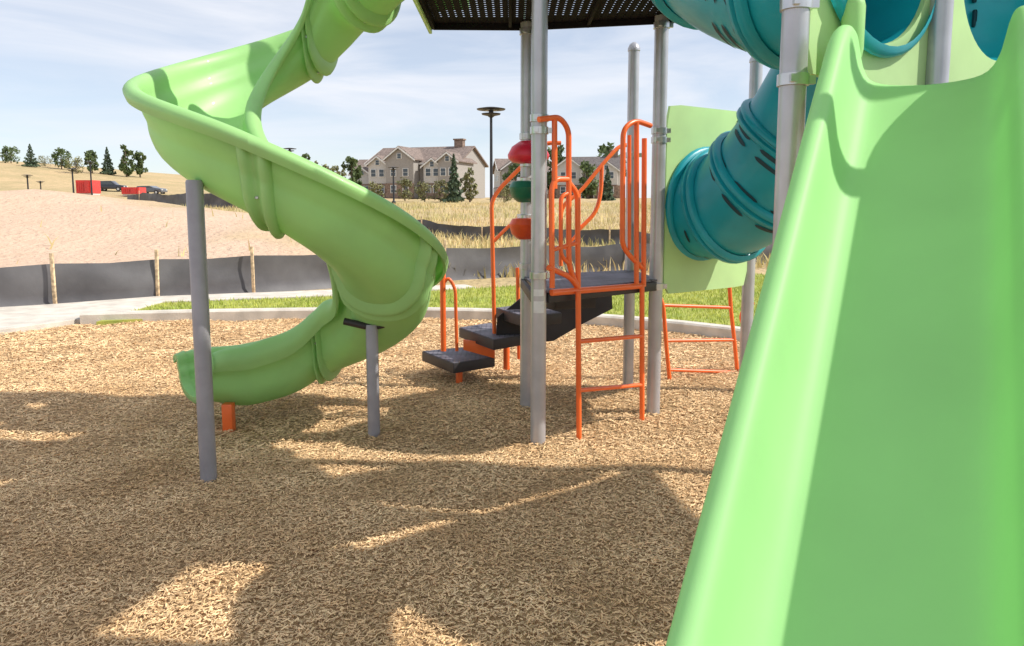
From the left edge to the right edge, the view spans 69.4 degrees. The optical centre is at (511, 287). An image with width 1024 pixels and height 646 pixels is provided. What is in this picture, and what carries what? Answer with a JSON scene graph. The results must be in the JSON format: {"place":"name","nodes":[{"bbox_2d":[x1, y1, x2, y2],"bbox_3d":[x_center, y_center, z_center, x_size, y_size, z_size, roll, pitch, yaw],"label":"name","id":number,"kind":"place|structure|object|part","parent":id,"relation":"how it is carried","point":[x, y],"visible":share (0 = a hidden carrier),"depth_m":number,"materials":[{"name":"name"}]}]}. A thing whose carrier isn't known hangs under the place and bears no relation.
{"place":"outdoors","nodes":[
{"label":"outdoors","id":0,"kind":"place"},
{"bbox_2d":[0,284,475,333],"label":"sidewalk","id":1,"kind":"structure","parent":0,"point":[26,318],"depth_m":9.88,"materials":[{"name":"concrete"}]},
{"bbox_2d":[0,317,739,645],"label":"mulch ground","id":2,"kind":"structure","parent":0,"point":[492,618],"depth_m":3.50,"materials":[{"name":"brown wood"}]},
{"bbox_2d":[122,0,468,482],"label":"spiral slide","id":3,"kind":"object","parent":2,"relation":"on","point":[385,260],"visible":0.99,"depth_m":4.26,"materials":[{"name":"green plastic"}]},
{"bbox_2d":[422,141,626,382],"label":"stairs","id":4,"kind":"structure","parent":2,"relation":"on","point":[482,343],"depth_m":5.98,"materials":[{"name":"orange metal"}]},
{"bbox_2d":[413,0,762,444],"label":"play tower","id":5,"kind":"structure","parent":2,"relation":"on","point":[679,133],"depth_m":4.88,"materials":[{"name":"grey metal"}]},
{"bbox_2d":[509,177,530,202],"bbox_3d":[0.093,-0.678,5.154,0.230,0.180,0.230,0,7,0],"label":"climbing pod","id":6,"kind":"object","parent":5,"relation":"attached to","point":[520,189],"visible":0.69,"depth_m":5.07,"materials":[{"name":"green plastic"}]},
{"bbox_2d":[509,214,530,239],"bbox_3d":[0.094,-0.423,5.184,0.230,0.180,0.230,0,7,0],"label":"climbing pod","id":7,"kind":"object","parent":5,"relation":"attached to","point":[520,226],"visible":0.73,"depth_m":5.10,"materials":[{"name":"orange plastic"}]},
{"bbox_2d":[508,140,548,166],"bbox_3d":[0.115,-0.927,5.125,0.290,0.185,0.290,0,7,0],"label":"climbing pod","id":8,"kind":"object","parent":5,"relation":"attached to","point":[519,152],"visible":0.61,"depth_m":5.03,"materials":[{"name":"red plastic"}]},
{"bbox_2d":[575,285,644,439],"bbox_3d":[0.637,0.460,4.723,0.666,0.923,0.034,-6,9,-41],"label":"ladder","id":9,"kind":"object","parent":5,"relation":"attached to","point":[641,337],"visible":0.98,"depth_m":4.71,"materials":[{"name":"orange metal"}]},
{"bbox_2d":[665,68,817,263],"bbox_3d":[1.767,-0.987,4.587,0.861,1.763,1.643,-4,8,-32],"label":"crawl tube","id":10,"kind":"object","parent":5,"relation":"attached to","point":[719,203],"visible":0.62,"depth_m":4.66,"materials":[{"name":"teal plastic"}]},
{"bbox_2d":[662,287,740,379],"bbox_3d":[1.629,0.374,6.217,1.004,0.781,0.036,-3,7,-24],"label":"ladder","id":11,"kind":"object","parent":2,"relation":"on","point":[732,339],"visible":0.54,"depth_m":6.19,"materials":[{"name":"orange metal"}]},
{"bbox_2d":[666,0,1023,645],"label":"slide","id":12,"kind":"object","parent":2,"relation":"on","point":[866,486],"visible":1,"depth_m":1.55,"materials":[{"name":"green plastic"}]},
{"bbox_2d":[772,0,1023,247],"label":"play tower","id":13,"kind":"structure","parent":2,"relation":"on","point":[959,40],"depth_m":2.94,"materials":[{"name":"grey paint"}]},
{"bbox_2d":[651,0,935,70],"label":"crawl tube","id":14,"kind":"object","parent":13,"relation":"attached to","point":[752,28],"visible":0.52,"depth_m":3.07,"materials":[{"name":"teal plastic"}]},
{"bbox_2d":[964,0,1023,60],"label":"slide","id":15,"kind":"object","parent":13,"relation":"in","point":[989,32],"depth_m":3.63,"materials":[{"name":"teal plastic"}]},
{"bbox_2d":[0,161,766,290],"bbox_3d":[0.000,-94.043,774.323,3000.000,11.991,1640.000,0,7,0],"label":"terrain","id":16,"kind":"structure","parent":0,"point":[85,228],"depth_m":22.83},
{"bbox_2d":[0,145,19,163],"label":"tree","id":17,"kind":"object","parent":16,"relation":"on","point":[10,156],"visible":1,"depth_m":166.97,"materials":[{"name":"green plant"}]},
{"bbox_2d":[23,175,32,188],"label":"street lamp","id":18,"kind":"object","parent":16,"relation":"on","point":[27,176],"visible":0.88,"depth_m":79.15,"materials":[{"name":"black metal"}]},
{"bbox_2d":[21,144,40,166],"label":"conifer","id":19,"kind":"object","parent":16,"relation":"on","point":[31,159],"visible":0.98,"depth_m":162.39,"materials":[{"name":"green plant"}]},
{"bbox_2d":[36,155,52,165],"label":"bush","id":20,"kind":"object","parent":16,"relation":"on","point":[44,161],"visible":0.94,"depth_m":169.80,"materials":[{"name":"green plant"}]},
{"bbox_2d":[51,147,71,168],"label":"tree","id":21,"kind":"object","parent":16,"relation":"on","point":[60,153],"visible":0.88,"depth_m":165.68,"materials":[{"name":"green plant"}]},
{"bbox_2d":[68,168,75,192],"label":"street lamp","id":22,"kind":"object","parent":16,"relation":"on","point":[72,170],"visible":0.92,"depth_m":74.19,"materials":[{"name":"black metal"}]},
{"bbox_2d":[64,156,84,173],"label":"bush","id":23,"kind":"object","parent":16,"relation":"on","point":[75,164],"visible":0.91,"depth_m":158.19,"materials":[{"name":"green plant"}]},
{"bbox_2d":[75,180,100,194],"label":"cargo container","id":24,"kind":"object","parent":16,"relation":"on","point":[83,186],"visible":0.85,"depth_m":107.97,"materials":[{"name":"red metal"}]},
{"bbox_2d":[85,181,88,191],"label":"door","id":25,"kind":"structure","parent":24,"relation":"in","point":[86,182],"depth_m":107.81,"materials":[{"name":"red paint"}]},
{"bbox_2d":[85,161,92,194],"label":"street lamp","id":26,"kind":"object","parent":16,"relation":"on","point":[89,163],"visible":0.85,"depth_m":84.05,"materials":[{"name":"black metal"}]},
{"bbox_2d":[84,150,98,173],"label":"tree","id":27,"kind":"object","parent":16,"relation":"on","point":[91,155],"visible":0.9,"depth_m":162.67,"materials":[{"name":"green plant"}]},
{"bbox_2d":[99,147,116,174],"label":"conifer","id":28,"kind":"object","parent":16,"relation":"on","point":[107,164],"visible":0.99,"depth_m":165.47,"materials":[{"name":"green plant"}]},
{"bbox_2d":[100,181,127,190],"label":"parked car","id":29,"kind":"object","parent":16,"relation":"on","point":[105,185],"visible":0.55,"depth_m":123.00,"materials":[{"name":"black paint"}]},
{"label":"side window","id":30,"kind":"part","parent":29,"relation":"part of","materials":[{"name":"black glass"}]},
{"bbox_2d":[117,144,134,176],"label":"tree","id":31,"kind":"object","parent":16,"relation":"on","point":[123,165],"visible":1,"depth_m":165.79,"materials":[{"name":"green plant"}]},
{"bbox_2d":[121,187,145,195],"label":"cargo container","id":32,"kind":"object","parent":16,"relation":"on","point":[125,191],"visible":0.94,"depth_m":109.97,"materials":[{"name":"red metal"}]},
{"bbox_2d":[132,151,147,177],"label":"tree","id":33,"kind":"object","parent":16,"relation":"on","point":[139,169],"visible":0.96,"depth_m":169.38,"materials":[{"name":"green plant"}]},
{"bbox_2d":[137,186,167,193],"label":"parked car","id":34,"kind":"object","parent":16,"relation":"on","point":[155,189],"visible":0.63,"depth_m":120.04,"materials":[{"name":"grey paint"}]},
{"bbox_2d":[127,193,237,207],"bbox_3d":[-20.831,-6.300,53.610,27.464,1.632,1.764,4,8,32],"label":"silt fence","id":35,"kind":"object","parent":16,"relation":"on","point":[212,200],"visible":0.21,"depth_m":55.67,"materials":[{"name":"black fabric"}]},
{"bbox_2d":[301,153,310,159],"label":"tree","id":36,"kind":"object","parent":16,"relation":"on","point":[305,155],"visible":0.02,"depth_m":108.38,"materials":[{"name":"green plant"}]},
{"bbox_2d":[314,160,329,169],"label":"bush","id":37,"kind":"object","parent":16,"relation":"on","point":[324,165],"visible":0.08,"depth_m":98.66,"materials":[{"name":"green plant"}]},
{"bbox_2d":[328,165,346,177],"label":"bush","id":38,"kind":"object","parent":16,"relation":"on","point":[334,168],"visible":0.16,"depth_m":93.54,"materials":[{"name":"green plant"}]},
{"bbox_2d":[341,156,364,187],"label":"tree","id":39,"kind":"object","parent":16,"relation":"on","point":[354,173],"visible":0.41,"depth_m":98.52,"materials":[{"name":"green plant"}]},
{"bbox_2d":[348,159,368,188],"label":"apartment building","id":40,"kind":"structure","parent":16,"relation":"on","point":[364,178],"depth_m":134.97,"materials":[{"name":"beige"}]},
{"bbox_2d":[368,181,384,196],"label":"bush","id":41,"kind":"object","parent":16,"relation":"on","point":[377,188],"visible":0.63,"depth_m":96.93,"materials":[{"name":"green plant"}]},
{"bbox_2d":[0,240,771,306],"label":"silt fence","id":42,"kind":"object","parent":16,"relation":"on","point":[50,283],"visible":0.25,"depth_m":11.66,"materials":[{"name":"black fabric"}]},
{"bbox_2d":[16,199,770,278],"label":"dry meadow grass","id":43,"kind":"structure","parent":16,"relation":"on","point":[458,239],"depth_m":33.94,"materials":[{"name":"beige plant"}]},
{"bbox_2d":[388,167,398,203],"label":"street lamp","id":44,"kind":"object","parent":16,"relation":"on","point":[393,201],"visible":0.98,"depth_m":69.29,"materials":[{"name":"black metal"}]},
{"bbox_2d":[395,177,412,200],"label":"bush","id":45,"kind":"object","parent":16,"relation":"on","point":[404,193],"visible":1,"depth_m":99.01,"materials":[{"name":"green plant"}]},
{"bbox_2d":[80,307,739,340],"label":"kerb","id":46,"kind":"structure","parent":16,"relation":"on","point":[611,320],"depth_m":9.05,"materials":[{"name":"concrete"}]},
{"bbox_2d":[413,181,432,201],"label":"bush","id":47,"kind":"object","parent":16,"relation":"on","point":[424,188],"visible":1,"depth_m":96.88,"materials":[{"name":"green plant"}]},
{"bbox_2d":[364,138,488,197],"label":"apartment building","id":48,"kind":"structure","parent":16,"relation":"on","point":[429,165],"depth_m":126.03,"materials":[{"name":"beige"}]},
{"bbox_2d":[370,169,375,176],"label":"window","id":49,"kind":"structure","parent":48,"relation":"in","point":[372,171],"depth_m":128.47,"materials":[{"name":"clear glass"}]},
{"bbox_2d":[379,169,384,176],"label":"window","id":50,"kind":"structure","parent":48,"relation":"in","point":[381,171],"depth_m":127.97,"materials":[{"name":"clear glass"}]},
{"bbox_2d":[390,185,395,192],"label":"window","id":51,"kind":"structure","parent":48,"relation":"in","point":[391,186],"depth_m":125.86,"materials":[{"name":"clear glass"}]},
{"bbox_2d":[390,168,395,176],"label":"window","id":52,"kind":"structure","parent":48,"relation":"in","point":[391,171],"depth_m":125.58,"materials":[{"name":"clear glass"}]},
{"bbox_2d":[397,153,401,158],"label":"window","id":53,"kind":"structure","parent":48,"relation":"in","point":[399,155],"depth_m":124.85,"materials":[{"name":"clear glass"}]},
{"bbox_2d":[402,168,408,175],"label":"window","id":54,"kind":"structure","parent":48,"relation":"in","point":[405,171],"depth_m":124.82,"materials":[{"name":"clear glass"}]},
{"bbox_2d":[425,168,430,175],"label":"window","id":55,"kind":"structure","parent":48,"relation":"in","point":[427,170],"depth_m":125.06,"materials":[{"name":"clear glass"}]},
{"bbox_2d":[429,161,434,166],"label":"window","id":56,"kind":"structure","parent":48,"relation":"in","point":[431,164],"depth_m":124.70,"materials":[{"name":"clear glass"}]},
{"bbox_2d":[433,168,437,175],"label":"window","id":57,"kind":"structure","parent":48,"relation":"in","point":[435,170],"depth_m":124.64,"materials":[{"name":"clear glass"}]},
{"bbox_2d":[440,168,445,175],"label":"window","id":58,"kind":"structure","parent":48,"relation":"in","point":[442,170],"depth_m":123.15,"materials":[{"name":"clear glass"}]},
{"bbox_2d":[96,275,764,325],"bbox_3d":[5.525,0.707,6.877,20.950,0.155,17.500,0,7,0],"label":"lawn strip","id":59,"kind":"object","parent":16,"relation":"on","point":[103,322],"visible":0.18,"depth_m":10.38,"materials":[{"name":"green plant"}]},
{"bbox_2d":[433,179,448,201],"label":"bush","id":60,"kind":"object","parent":16,"relation":"on","point":[438,186],"visible":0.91,"depth_m":96.03,"materials":[{"name":"green plant"}]},
{"bbox_2d":[442,153,464,202],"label":"conifer","id":61,"kind":"object","parent":16,"relation":"on","point":[455,190],"visible":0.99,"depth_m":93.72,"materials":[{"name":"green plant"}]},
{"bbox_2d":[460,167,478,201],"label":"bush","id":62,"kind":"object","parent":16,"relation":"on","point":[470,186],"visible":0.96,"depth_m":98.75,"materials":[{"name":"green plant"}]},
{"bbox_2d":[477,107,504,200],"bbox_3d":[-0.692,-3.782,24.729,0.960,4.429,0.960,0,7,0],"label":"street lamp","id":63,"kind":"object","parent":16,"relation":"on","point":[490,113],"visible":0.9,"depth_m":24.55,"materials":[{"name":"black metal"}]},
{"bbox_2d":[497,186,511,201],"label":"bush","id":64,"kind":"object","parent":16,"relation":"on","point":[505,194],"visible":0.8,"depth_m":89.11,"materials":[{"name":"green plant"}]},
{"bbox_2d":[502,163,519,191],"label":"tree","id":65,"kind":"object","parent":16,"relation":"on","point":[513,167],"visible":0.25,"depth_m":118.59,"materials":[{"name":"green plant"}]},
{"bbox_2d":[418,216,649,244],"bbox_3d":[1.560,-1.798,23.977,11.012,0.944,1.550,2,7,18],"label":"silt fence","id":66,"kind":"object","parent":16,"relation":"on","point":[605,235],"visible":0.3,"depth_m":24.41,"materials":[{"name":"black fabric"}]},
{"bbox_2d":[547,144,565,189],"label":"tree","id":67,"kind":"object","parent":16,"relation":"on","point":[560,150],"visible":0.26,"depth_m":146.98,"materials":[{"name":"green plant"}]},
{"bbox_2d":[577,160,598,198],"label":"tree","id":68,"kind":"object","parent":16,"relation":"on","point":[591,187],"visible":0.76,"depth_m":138.10,"materials":[{"name":"green plant"}]},
{"bbox_2d":[551,150,625,197],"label":"apartment building","id":69,"kind":"structure","parent":16,"relation":"on","point":[613,163],"depth_m":141.76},
{"bbox_2d":[560,187,565,193],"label":"window","id":70,"kind":"structure","parent":69,"relation":"in","point":[562,189],"depth_m":142.03,"materials":[{"name":"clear glass"}]},
{"bbox_2d":[572,172,576,178],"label":"window","id":71,"kind":"structure","parent":69,"relation":"in","point":[574,174],"depth_m":141.40,"materials":[{"name":"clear glass"}]},
{"bbox_2d":[601,166,615,200],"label":"conifer","id":72,"kind":"object","parent":16,"relation":"on","point":[607,189],"visible":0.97,"depth_m":108.62,"materials":[{"name":"green plant"}]},
{"bbox_2d":[597,142,625,176],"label":"tree","id":73,"kind":"object","parent":16,"relation":"on","point":[603,149],"visible":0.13,"depth_m":157.64,"materials":[{"name":"green plant"}]},
{"bbox_2d":[0,0,769,197],"label":"sky","id":74,"kind":"structure","parent":0,"point":[65,65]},
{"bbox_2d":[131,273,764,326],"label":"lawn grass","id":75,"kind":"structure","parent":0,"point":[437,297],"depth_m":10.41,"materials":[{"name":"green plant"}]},
{"bbox_2d":[493,159,549,197],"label":"apartment building","id":76,"kind":"structure","parent":0,"point":[500,167],"depth_m":158.73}
]}

